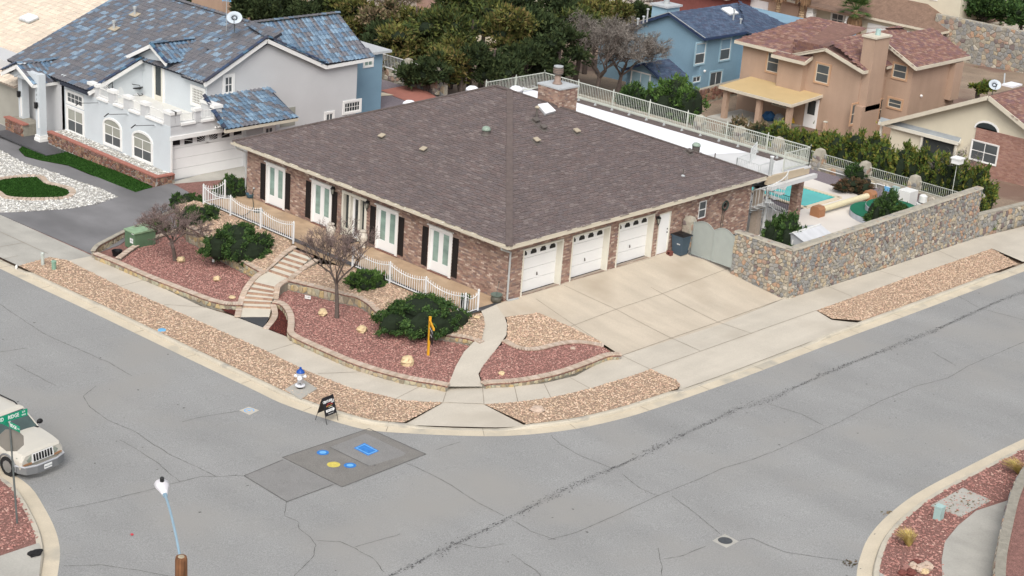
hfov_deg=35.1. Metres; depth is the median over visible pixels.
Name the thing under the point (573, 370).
wall
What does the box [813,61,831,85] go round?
window
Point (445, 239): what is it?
french door
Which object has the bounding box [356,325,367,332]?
boulder
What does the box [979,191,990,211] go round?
round shrub
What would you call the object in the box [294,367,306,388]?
fire hydrant
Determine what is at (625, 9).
pine tree
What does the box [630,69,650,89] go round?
window
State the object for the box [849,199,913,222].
spa
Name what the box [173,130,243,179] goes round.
garage door
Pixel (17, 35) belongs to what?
cream tiled house
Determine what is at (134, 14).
flue pipe
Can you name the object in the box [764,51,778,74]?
window
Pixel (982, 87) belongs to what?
round bush
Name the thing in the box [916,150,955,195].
hedge bush
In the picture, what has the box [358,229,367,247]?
urn
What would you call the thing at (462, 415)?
ramp
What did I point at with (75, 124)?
window
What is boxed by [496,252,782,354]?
driveway
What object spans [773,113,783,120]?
patio bundle
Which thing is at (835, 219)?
pool deck
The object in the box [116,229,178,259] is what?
brick edging
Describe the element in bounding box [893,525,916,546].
grass tuft
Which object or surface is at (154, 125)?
wall light
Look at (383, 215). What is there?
french door
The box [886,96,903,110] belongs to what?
window
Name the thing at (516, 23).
pine tree
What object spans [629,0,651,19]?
pine tree
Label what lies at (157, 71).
balcony door
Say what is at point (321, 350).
wall
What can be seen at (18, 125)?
planter wall
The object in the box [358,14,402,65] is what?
pine tree
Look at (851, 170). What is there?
shrub
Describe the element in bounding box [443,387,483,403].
pavement
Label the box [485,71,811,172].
deck railing
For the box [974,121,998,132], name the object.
window
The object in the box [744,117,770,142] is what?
hedge bush
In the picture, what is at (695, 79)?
window
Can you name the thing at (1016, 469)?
grass tuft
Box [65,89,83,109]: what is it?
window
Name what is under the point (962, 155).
bare tree
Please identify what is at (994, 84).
satellite dish
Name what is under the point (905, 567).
boulder
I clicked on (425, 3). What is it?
house
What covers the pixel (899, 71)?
window
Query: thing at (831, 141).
hedge bush
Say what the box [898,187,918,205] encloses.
pool heater
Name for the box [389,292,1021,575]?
tar seam
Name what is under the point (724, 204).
hose reel
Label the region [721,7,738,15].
satellite dish
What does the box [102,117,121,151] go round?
window
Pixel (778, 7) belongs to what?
palm tree
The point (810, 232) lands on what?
garden shed
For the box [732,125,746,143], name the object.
stone pier
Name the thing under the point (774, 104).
window
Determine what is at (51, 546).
curb
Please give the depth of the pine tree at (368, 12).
116.31 m
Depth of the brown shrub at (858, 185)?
92.03 m
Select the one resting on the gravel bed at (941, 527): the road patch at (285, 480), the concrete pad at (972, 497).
the concrete pad at (972, 497)
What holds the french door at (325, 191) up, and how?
in the brick house at (511, 207)
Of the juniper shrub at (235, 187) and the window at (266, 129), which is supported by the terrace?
the juniper shrub at (235, 187)
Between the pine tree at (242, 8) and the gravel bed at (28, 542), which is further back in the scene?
the pine tree at (242, 8)
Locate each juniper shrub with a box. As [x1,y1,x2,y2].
[151,219,171,231]
[169,191,206,208]
[176,202,223,229]
[196,219,274,268]
[211,172,246,198]
[343,267,392,291]
[369,290,472,342]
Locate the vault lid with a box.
[354,443,378,454]
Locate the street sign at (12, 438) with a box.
[0,409,27,523]
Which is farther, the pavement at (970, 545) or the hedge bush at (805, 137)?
the hedge bush at (805, 137)
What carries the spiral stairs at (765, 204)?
on the pool deck at (835, 219)
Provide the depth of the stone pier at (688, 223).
78.80 m
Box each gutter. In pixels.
[0,262,1023,435]
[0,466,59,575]
[857,439,1023,575]
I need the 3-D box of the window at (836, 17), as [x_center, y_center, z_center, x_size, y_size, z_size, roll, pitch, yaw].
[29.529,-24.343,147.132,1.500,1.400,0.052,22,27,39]
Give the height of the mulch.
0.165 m
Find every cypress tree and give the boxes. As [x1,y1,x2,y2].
[276,0,287,20]
[286,0,295,11]
[314,0,326,15]
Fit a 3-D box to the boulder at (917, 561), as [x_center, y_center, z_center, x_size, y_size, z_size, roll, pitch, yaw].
[12.822,8.710,51.366,0.309,0.235,0.322,0,21,-12]
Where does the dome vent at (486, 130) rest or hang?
on the brick house at (511, 207)
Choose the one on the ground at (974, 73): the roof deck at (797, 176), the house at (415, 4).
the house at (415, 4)
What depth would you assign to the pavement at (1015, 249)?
85.65 m
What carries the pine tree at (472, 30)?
on the ground at (974, 73)
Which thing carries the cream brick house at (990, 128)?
on the ground at (974, 73)
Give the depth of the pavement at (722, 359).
69.30 m
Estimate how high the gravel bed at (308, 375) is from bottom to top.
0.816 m
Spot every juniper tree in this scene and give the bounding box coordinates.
[963,0,1004,24]
[998,0,1023,29]
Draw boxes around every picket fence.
[203,180,294,243]
[351,247,479,312]
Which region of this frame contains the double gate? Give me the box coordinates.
[690,221,734,268]
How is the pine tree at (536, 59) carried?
on the ground at (974, 73)
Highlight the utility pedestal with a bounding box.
[933,503,945,520]
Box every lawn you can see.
[0,177,68,197]
[19,146,152,191]
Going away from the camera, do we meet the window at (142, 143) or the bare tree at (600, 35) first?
the window at (142, 143)
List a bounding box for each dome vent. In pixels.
[481,126,490,136]
[692,142,700,151]
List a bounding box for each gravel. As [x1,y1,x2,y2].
[0,150,118,211]
[55,129,170,174]
[178,200,289,269]
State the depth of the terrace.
75.07 m
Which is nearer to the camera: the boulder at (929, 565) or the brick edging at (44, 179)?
the boulder at (929, 565)
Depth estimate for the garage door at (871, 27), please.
144.67 m
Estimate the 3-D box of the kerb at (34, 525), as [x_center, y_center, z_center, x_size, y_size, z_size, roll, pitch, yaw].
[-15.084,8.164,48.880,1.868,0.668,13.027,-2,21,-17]
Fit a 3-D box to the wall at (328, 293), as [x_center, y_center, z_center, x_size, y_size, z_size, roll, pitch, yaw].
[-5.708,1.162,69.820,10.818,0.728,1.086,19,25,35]
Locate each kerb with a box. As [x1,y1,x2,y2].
[0,260,1023,430]
[0,476,43,575]
[872,447,1023,575]
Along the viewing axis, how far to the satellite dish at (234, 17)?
91.44 m
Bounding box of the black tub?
[111,249,122,256]
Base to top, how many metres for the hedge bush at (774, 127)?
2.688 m
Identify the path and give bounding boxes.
[0,124,133,196]
[448,305,506,386]
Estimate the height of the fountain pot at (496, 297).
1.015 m
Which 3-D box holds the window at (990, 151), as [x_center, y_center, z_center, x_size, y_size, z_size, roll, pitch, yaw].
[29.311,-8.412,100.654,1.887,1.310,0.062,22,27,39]
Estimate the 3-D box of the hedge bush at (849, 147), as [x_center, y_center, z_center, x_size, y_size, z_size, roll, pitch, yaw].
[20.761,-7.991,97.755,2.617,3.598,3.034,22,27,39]
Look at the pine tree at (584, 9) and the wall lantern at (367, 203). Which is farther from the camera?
the pine tree at (584, 9)
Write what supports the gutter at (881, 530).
on the road
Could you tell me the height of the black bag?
0.212 m
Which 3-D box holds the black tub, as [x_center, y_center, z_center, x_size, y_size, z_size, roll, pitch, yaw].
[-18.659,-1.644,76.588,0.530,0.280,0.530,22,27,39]
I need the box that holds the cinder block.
[666,250,672,255]
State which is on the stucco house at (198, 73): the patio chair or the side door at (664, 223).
the patio chair
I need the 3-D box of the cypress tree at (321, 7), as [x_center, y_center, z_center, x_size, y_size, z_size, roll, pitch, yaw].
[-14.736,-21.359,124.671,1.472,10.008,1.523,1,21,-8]
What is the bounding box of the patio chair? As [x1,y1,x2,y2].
[133,84,142,95]
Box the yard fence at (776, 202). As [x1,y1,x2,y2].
[751,187,789,213]
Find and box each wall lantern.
[330,185,335,196]
[365,200,369,210]
[656,215,660,225]
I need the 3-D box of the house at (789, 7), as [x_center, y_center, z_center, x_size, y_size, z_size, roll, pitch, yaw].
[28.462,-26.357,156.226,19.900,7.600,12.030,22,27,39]
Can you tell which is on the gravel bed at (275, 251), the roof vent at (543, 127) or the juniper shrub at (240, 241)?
the juniper shrub at (240, 241)
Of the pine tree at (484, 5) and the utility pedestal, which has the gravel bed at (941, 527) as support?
the utility pedestal
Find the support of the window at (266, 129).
in the stucco house at (198, 73)
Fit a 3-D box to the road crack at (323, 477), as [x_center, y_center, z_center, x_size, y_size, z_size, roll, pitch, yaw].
[-6.213,6.133,56.407,3.156,0.152,6.160,22,27,39]
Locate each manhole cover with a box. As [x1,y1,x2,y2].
[240,407,258,414]
[712,534,738,547]
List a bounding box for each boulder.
[176,256,184,262]
[213,276,220,280]
[318,308,326,315]
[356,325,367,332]
[400,355,413,366]
[530,405,544,413]
[898,569,906,575]
[901,564,909,570]
[906,567,916,575]
[908,561,916,569]
[912,559,920,563]
[915,563,926,572]
[921,560,933,570]
[921,568,928,574]
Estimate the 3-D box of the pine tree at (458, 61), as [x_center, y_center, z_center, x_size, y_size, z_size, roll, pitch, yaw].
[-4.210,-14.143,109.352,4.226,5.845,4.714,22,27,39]
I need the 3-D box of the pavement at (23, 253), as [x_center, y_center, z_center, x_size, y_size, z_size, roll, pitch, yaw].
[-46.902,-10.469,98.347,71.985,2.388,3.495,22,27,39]
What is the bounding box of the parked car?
[0,394,64,476]
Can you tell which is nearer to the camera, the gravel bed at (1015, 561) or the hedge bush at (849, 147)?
the gravel bed at (1015, 561)
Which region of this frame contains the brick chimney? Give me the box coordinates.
[537,65,579,110]
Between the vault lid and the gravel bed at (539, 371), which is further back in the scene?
the gravel bed at (539, 371)
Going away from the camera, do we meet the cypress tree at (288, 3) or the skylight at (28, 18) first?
the skylight at (28, 18)
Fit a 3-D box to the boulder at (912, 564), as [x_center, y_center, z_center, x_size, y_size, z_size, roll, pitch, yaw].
[12.650,8.770,51.115,0.354,0.261,0.336,22,27,39]
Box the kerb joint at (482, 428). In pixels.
[0,265,1013,433]
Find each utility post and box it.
[40,252,43,264]
[51,260,55,269]
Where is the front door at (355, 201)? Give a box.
[352,197,358,237]
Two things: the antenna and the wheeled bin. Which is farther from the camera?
the antenna
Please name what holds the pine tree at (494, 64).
on the ground at (974, 73)
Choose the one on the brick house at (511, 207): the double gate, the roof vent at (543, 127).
the roof vent at (543, 127)
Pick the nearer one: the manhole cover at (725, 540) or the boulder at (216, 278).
the manhole cover at (725, 540)
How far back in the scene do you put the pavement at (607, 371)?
64.23 m
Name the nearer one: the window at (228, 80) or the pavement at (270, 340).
the pavement at (270, 340)
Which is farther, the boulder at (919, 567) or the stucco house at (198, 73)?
the stucco house at (198, 73)
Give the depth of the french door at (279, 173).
80.59 m
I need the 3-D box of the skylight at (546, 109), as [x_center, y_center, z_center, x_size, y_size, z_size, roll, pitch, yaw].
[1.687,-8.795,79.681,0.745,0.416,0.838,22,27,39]
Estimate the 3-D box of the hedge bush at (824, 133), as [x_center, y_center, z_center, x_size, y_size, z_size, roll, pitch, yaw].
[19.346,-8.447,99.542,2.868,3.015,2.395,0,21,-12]
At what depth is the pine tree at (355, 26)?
117.92 m
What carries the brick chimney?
on the brick house at (511, 207)
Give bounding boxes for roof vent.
[377,133,388,140]
[418,146,429,153]
[529,117,540,124]
[530,137,541,144]
[537,124,548,131]
[570,128,581,135]
[683,148,694,155]
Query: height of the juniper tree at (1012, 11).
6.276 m
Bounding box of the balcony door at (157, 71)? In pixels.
[154,66,161,100]
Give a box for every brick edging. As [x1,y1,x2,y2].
[0,174,75,200]
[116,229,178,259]
[502,339,603,351]
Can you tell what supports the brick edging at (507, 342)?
on the gravel bed at (539, 371)
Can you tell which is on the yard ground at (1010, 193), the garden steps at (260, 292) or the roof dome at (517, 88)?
the garden steps at (260, 292)
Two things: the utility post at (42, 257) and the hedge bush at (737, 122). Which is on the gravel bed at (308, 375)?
the utility post at (42, 257)
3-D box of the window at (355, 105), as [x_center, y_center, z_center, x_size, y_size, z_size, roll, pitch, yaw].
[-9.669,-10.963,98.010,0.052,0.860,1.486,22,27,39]
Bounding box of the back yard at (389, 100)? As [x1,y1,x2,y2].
[357,79,436,113]
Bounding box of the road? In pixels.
[0,269,1023,575]
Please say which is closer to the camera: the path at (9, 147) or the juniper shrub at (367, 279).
the juniper shrub at (367, 279)
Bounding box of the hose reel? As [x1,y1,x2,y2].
[720,200,728,227]
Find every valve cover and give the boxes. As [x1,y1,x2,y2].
[317,450,328,454]
[327,462,339,466]
[344,463,355,467]
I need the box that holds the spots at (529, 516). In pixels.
[3,322,1019,575]
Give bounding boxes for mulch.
[270,309,287,334]
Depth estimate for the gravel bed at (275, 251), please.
77.45 m
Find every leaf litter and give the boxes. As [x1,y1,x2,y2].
[842,559,857,565]
[935,490,990,514]
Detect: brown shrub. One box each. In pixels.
[830,176,875,194]
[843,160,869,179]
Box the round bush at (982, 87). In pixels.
[967,78,998,98]
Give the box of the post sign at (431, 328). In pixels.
[427,316,434,355]
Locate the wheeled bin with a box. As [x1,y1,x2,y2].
[671,231,692,255]
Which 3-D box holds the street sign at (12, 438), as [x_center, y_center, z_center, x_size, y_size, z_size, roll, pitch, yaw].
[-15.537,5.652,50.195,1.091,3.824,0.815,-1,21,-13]
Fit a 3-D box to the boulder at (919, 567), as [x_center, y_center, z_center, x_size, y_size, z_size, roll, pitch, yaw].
[12.861,8.835,50.963,0.363,0.261,0.336,15,23,27]
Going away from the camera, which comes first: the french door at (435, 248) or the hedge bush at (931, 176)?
the french door at (435, 248)
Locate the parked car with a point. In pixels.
(39, 450)
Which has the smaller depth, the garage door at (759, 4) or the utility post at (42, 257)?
the utility post at (42, 257)
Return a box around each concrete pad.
[285,379,316,399]
[931,488,989,516]
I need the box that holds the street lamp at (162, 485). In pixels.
[154,476,186,575]
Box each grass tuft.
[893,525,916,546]
[1001,456,1023,473]
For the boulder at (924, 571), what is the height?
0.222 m
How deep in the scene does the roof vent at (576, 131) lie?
78.94 m
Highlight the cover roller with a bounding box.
[810,189,876,217]
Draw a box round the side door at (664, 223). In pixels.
[656,213,669,253]
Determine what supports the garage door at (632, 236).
in the brick house at (511, 207)
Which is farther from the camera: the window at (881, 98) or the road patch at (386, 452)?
the window at (881, 98)
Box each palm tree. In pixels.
[771,0,786,12]
[795,0,810,17]
[835,0,874,34]
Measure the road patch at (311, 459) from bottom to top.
0.141 m
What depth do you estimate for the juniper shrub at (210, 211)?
79.02 m
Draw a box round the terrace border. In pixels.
[208,203,501,313]
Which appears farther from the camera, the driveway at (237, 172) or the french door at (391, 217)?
the driveway at (237, 172)
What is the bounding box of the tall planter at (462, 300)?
[460,292,470,310]
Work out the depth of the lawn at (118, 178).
89.69 m
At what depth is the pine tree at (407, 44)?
110.94 m
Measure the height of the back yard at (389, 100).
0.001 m
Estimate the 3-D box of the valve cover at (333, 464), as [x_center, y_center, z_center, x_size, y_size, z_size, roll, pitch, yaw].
[-6.205,6.138,56.377,0.464,0.018,0.464,22,27,39]
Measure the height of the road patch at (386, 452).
0.088 m
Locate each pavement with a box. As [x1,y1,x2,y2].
[0,215,91,265]
[0,543,40,575]
[68,256,445,404]
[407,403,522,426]
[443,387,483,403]
[483,356,648,405]
[622,226,1023,368]
[652,311,856,389]
[942,500,1007,575]
[992,239,1023,261]
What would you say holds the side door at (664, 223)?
in the brick house at (511, 207)
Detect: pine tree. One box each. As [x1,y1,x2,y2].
[228,0,255,18]
[234,0,284,22]
[281,0,322,19]
[322,0,344,14]
[326,1,357,18]
[329,0,386,39]
[351,0,402,67]
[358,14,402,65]
[373,18,432,72]
[387,1,433,25]
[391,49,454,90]
[400,3,477,54]
[421,34,476,91]
[422,10,503,86]
[429,0,485,88]
[454,36,529,85]
[459,0,509,87]
[479,1,543,86]
[498,37,559,85]
[503,0,554,85]
[521,3,575,86]
[532,24,594,80]
[535,0,580,79]
[549,2,606,83]
[577,0,617,73]
[609,0,637,25]
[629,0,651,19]
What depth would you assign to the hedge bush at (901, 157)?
94.78 m
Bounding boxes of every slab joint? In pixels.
[122,250,953,403]
[526,258,727,338]
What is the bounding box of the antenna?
[222,0,230,30]
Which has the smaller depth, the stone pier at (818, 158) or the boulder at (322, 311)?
the boulder at (322, 311)
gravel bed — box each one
[0,481,35,555]
[20,257,442,421]
[119,234,250,303]
[175,201,290,268]
[279,291,467,382]
[295,264,484,338]
[480,344,608,380]
[485,370,679,423]
[506,313,599,346]
[818,249,1016,320]
[880,450,1023,575]
[1006,488,1023,575]
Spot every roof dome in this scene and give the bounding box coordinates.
[465,85,477,90]
[510,85,522,92]
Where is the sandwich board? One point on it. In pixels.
(327, 405)
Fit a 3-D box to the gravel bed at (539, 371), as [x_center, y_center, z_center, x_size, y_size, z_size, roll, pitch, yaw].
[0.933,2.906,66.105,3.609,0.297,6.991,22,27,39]
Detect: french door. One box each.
[268,165,275,205]
[276,168,282,207]
[313,183,322,223]
[321,187,329,226]
[377,208,387,250]
[386,212,395,253]
[429,229,441,272]
[439,233,449,275]
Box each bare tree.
[133,196,213,261]
[297,216,381,318]
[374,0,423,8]
[559,10,662,94]
[582,15,675,91]
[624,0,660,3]
[929,144,983,175]
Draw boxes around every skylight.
[19,13,38,23]
[538,103,555,115]
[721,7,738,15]
[1002,82,1021,87]
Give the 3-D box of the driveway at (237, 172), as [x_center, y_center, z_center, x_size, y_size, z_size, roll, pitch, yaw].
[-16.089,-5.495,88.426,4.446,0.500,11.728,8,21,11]
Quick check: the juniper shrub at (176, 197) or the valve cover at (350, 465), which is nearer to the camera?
the valve cover at (350, 465)
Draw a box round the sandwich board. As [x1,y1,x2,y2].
[315,394,337,423]
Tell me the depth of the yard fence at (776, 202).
87.62 m
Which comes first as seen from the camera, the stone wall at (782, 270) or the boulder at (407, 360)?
the boulder at (407, 360)
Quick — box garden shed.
[789,223,830,244]
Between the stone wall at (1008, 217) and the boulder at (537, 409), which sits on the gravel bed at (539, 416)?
the boulder at (537, 409)
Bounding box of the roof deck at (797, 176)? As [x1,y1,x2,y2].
[522,85,817,234]
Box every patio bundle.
[762,111,774,120]
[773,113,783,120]
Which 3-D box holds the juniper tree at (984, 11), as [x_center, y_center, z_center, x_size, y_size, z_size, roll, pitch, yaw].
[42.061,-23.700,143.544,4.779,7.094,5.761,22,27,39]
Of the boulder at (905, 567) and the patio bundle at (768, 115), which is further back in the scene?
the patio bundle at (768, 115)
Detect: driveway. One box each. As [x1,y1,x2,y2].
[0,183,188,253]
[173,166,244,183]
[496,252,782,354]
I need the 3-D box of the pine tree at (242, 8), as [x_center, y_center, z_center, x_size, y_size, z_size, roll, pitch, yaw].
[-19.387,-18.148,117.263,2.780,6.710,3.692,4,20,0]
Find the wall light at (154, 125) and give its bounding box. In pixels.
[131,124,155,127]
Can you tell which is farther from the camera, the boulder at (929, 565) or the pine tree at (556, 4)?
the pine tree at (556, 4)
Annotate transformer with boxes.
[124,223,155,247]
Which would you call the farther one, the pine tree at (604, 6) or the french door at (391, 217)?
the pine tree at (604, 6)
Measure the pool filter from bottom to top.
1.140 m
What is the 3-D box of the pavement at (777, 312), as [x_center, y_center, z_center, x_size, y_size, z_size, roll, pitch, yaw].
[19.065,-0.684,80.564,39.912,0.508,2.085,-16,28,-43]
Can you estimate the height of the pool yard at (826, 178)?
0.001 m
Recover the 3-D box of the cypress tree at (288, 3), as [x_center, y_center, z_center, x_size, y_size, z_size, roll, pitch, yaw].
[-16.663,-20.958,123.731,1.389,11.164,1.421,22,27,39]
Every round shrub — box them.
[612,80,645,109]
[640,70,710,124]
[761,208,806,245]
[862,185,908,221]
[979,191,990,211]
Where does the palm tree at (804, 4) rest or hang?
on the gravel bed
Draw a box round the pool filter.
[916,194,927,204]
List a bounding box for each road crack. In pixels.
[0,298,1022,575]
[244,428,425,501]
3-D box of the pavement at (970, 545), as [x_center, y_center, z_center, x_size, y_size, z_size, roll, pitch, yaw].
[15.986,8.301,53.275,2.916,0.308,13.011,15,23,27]
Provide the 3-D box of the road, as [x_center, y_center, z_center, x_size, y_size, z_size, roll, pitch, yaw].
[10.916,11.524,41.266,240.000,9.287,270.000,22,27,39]
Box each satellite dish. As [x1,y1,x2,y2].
[227,11,241,31]
[989,73,1005,93]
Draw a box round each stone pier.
[402,58,412,83]
[432,67,443,94]
[682,215,696,253]
[692,114,706,133]
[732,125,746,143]
[771,136,784,155]
[811,148,826,170]
[859,160,871,178]
[907,174,921,189]
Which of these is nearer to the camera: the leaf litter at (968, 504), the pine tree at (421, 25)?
the leaf litter at (968, 504)
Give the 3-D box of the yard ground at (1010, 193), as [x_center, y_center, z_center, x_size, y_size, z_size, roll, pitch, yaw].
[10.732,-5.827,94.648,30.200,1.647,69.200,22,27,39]
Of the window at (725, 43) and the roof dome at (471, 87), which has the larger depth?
the window at (725, 43)
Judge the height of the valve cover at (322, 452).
0.018 m
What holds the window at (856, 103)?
in the tan house at (809, 71)
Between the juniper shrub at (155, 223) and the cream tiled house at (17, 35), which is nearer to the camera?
the juniper shrub at (155, 223)
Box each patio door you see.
[803,99,819,128]
[922,137,953,156]
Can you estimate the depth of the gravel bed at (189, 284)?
74.63 m
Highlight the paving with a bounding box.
[381,85,435,100]
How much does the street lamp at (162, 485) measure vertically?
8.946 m
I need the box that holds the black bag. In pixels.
[27,549,42,557]
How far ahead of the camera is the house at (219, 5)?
134.22 m
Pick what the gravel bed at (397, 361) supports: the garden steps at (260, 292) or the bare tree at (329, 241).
the bare tree at (329, 241)
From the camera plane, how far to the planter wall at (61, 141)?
89.96 m
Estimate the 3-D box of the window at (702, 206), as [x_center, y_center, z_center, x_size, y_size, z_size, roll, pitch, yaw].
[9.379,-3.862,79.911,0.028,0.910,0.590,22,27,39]
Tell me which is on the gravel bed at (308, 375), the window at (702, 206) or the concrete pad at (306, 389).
the concrete pad at (306, 389)
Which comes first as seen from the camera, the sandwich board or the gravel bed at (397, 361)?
the sandwich board
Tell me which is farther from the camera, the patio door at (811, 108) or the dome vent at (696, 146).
the patio door at (811, 108)
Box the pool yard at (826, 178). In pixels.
[752,169,918,209]
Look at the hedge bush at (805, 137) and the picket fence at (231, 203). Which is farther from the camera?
the hedge bush at (805, 137)
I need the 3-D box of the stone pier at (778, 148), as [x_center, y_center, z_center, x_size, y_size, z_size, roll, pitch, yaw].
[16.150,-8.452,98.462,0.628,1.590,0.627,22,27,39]
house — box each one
[0,0,107,124]
[0,0,391,180]
[191,0,307,19]
[230,85,767,300]
[308,0,416,9]
[417,0,544,42]
[596,0,855,89]
[611,0,750,10]
[707,17,970,137]
[750,0,818,17]
[798,0,1006,34]
[878,87,1023,185]
[951,155,964,191]
[1004,22,1023,29]
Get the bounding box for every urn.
[326,222,335,236]
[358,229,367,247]
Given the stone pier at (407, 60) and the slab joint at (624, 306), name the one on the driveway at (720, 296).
the slab joint at (624, 306)
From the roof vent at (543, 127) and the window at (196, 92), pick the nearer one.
the roof vent at (543, 127)
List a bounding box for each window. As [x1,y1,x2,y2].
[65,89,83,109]
[66,104,84,136]
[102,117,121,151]
[132,130,152,165]
[190,84,205,106]
[222,73,234,93]
[263,125,274,132]
[324,110,334,119]
[342,98,361,114]
[363,61,373,67]
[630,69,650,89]
[692,75,701,83]
[693,41,707,65]
[698,200,706,218]
[708,69,723,85]
[718,36,732,61]
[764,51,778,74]
[771,103,786,108]
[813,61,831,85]
[830,12,844,22]
[848,102,858,125]
[877,98,882,120]
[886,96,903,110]
[890,61,908,81]
[968,139,999,165]
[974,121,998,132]
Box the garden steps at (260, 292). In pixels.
[234,245,317,329]
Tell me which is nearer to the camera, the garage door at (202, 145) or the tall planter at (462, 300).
the tall planter at (462, 300)
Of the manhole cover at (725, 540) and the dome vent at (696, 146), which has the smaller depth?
the manhole cover at (725, 540)
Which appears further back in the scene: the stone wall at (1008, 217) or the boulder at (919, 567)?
the stone wall at (1008, 217)
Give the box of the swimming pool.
[752,185,841,208]
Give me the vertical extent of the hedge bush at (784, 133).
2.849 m
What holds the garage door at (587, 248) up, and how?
in the brick house at (511, 207)
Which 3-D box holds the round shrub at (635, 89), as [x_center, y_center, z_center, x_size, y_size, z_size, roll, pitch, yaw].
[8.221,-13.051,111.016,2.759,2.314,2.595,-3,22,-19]
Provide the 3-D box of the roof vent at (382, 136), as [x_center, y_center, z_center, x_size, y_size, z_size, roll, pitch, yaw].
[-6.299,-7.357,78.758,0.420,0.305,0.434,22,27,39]
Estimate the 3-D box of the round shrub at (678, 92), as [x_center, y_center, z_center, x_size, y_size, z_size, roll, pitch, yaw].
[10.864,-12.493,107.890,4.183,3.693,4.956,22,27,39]
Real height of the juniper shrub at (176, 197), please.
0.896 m
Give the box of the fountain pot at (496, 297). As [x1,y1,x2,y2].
[491,281,502,302]
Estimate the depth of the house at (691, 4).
153.14 m
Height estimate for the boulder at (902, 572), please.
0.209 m
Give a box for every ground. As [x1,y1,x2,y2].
[0,19,1023,427]
[24,178,246,258]
[215,96,1023,383]
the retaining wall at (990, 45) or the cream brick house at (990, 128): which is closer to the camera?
the cream brick house at (990, 128)
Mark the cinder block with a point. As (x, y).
(669, 252)
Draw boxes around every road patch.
[245,459,334,500]
[284,430,423,485]
[332,434,404,465]
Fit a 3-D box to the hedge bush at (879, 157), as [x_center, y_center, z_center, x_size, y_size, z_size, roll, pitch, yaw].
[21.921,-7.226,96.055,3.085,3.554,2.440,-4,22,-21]
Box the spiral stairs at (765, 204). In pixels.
[736,142,788,234]
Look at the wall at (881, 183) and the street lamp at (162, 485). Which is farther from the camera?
the wall at (881, 183)
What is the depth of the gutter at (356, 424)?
65.40 m
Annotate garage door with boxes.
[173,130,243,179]
[522,242,556,291]
[571,229,603,276]
[617,217,647,263]
[750,0,768,9]
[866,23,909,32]
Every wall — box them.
[3,116,35,136]
[47,130,174,186]
[91,209,174,257]
[93,252,242,310]
[186,225,266,276]
[272,300,449,391]
[286,278,483,345]
[382,54,447,96]
[480,352,621,388]
[578,93,956,201]
[699,78,738,102]
[730,186,983,298]
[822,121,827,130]
[935,13,1023,72]
[974,201,1023,237]
[991,467,1023,575]
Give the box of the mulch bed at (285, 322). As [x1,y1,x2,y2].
[269,309,287,335]
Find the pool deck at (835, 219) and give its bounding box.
[689,179,863,261]
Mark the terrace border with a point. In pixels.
(474, 311)
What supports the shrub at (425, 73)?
on the ground at (974, 73)
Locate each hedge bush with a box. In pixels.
[720,113,749,135]
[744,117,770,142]
[758,118,787,145]
[768,123,798,151]
[788,121,820,156]
[809,128,840,158]
[811,130,847,165]
[833,127,867,168]
[854,121,896,164]
[861,139,894,179]
[886,139,925,184]
[903,141,941,185]
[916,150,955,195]
[939,151,976,196]
[959,156,1000,209]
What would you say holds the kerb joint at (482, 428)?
on the kerb at (277, 390)
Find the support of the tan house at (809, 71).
on the yard ground at (1010, 193)
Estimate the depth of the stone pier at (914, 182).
92.20 m
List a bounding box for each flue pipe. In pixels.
[108,20,119,30]
[129,6,140,16]
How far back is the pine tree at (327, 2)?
119.05 m
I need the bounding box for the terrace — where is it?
[207,196,503,314]
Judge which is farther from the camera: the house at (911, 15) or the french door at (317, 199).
the house at (911, 15)
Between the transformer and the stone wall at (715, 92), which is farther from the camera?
the stone wall at (715, 92)
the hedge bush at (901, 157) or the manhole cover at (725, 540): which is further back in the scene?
the hedge bush at (901, 157)

